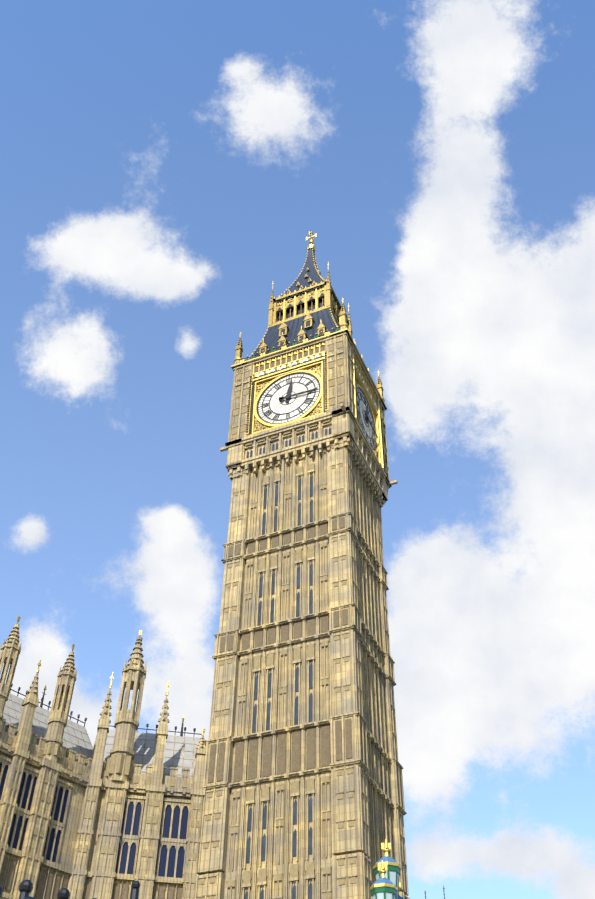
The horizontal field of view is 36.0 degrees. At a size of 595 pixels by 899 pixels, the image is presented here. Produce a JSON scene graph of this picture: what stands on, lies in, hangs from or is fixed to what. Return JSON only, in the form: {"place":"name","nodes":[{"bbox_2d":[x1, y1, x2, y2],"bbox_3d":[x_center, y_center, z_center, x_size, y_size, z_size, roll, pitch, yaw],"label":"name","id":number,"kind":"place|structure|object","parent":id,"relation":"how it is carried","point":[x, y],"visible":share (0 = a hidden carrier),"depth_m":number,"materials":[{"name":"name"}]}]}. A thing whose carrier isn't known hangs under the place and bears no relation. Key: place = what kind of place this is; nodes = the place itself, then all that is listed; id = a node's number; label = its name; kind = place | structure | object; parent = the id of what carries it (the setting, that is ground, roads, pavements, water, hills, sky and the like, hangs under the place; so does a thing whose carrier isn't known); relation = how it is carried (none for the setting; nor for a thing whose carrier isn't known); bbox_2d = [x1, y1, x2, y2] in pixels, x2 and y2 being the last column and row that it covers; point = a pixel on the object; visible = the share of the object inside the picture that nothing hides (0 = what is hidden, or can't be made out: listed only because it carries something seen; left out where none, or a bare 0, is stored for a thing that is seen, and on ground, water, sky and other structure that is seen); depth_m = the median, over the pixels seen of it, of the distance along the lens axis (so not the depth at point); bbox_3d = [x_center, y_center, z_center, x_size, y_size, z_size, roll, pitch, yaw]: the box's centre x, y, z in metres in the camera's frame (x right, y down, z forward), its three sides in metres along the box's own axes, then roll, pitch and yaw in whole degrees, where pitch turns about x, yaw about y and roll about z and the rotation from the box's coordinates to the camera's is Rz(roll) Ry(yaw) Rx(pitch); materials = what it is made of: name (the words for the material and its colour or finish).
{"place":"outdoors","nodes":[
{"label":"outdoors","id":0,"kind":"place"},
{"bbox_2d":[0,0,594,898],"label":"sky","id":1,"kind":"structure","parent":0,"point":[165,164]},
{"bbox_2d":[195,231,409,898],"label":"clock tower","id":2,"kind":"structure","parent":0,"point":[303,797],"depth_m":77.83,"materials":[{"name":"stone"}]},
{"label":"bridge road","id":3,"kind":"structure","parent":0,"visible":0},
{"bbox_2d":[0,880,139,898],"bbox_3d":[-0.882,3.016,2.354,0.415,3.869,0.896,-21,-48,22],"label":"iron railing","id":4,"kind":"object","parent":3,"relation":"on","point":[25,888],"visible":1,"depth_m":3.57,"materials":[{"name":"black metal"}]},
{"bbox_2d":[369,839,403,898],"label":"street lamp","id":5,"kind":"object","parent":3,"relation":"on","point":[386,884],"visible":1,"depth_m":14.08,"materials":[{"name":"green metal"}]},
{"label":"ground","id":6,"kind":"structure","parent":0,"visible":0},
{"bbox_2d":[0,616,205,898],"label":"palace of westminster wing","id":7,"kind":"structure","parent":6,"relation":"on","point":[113,814],"depth_m":67.58,"materials":[{"name":"beige stone"}]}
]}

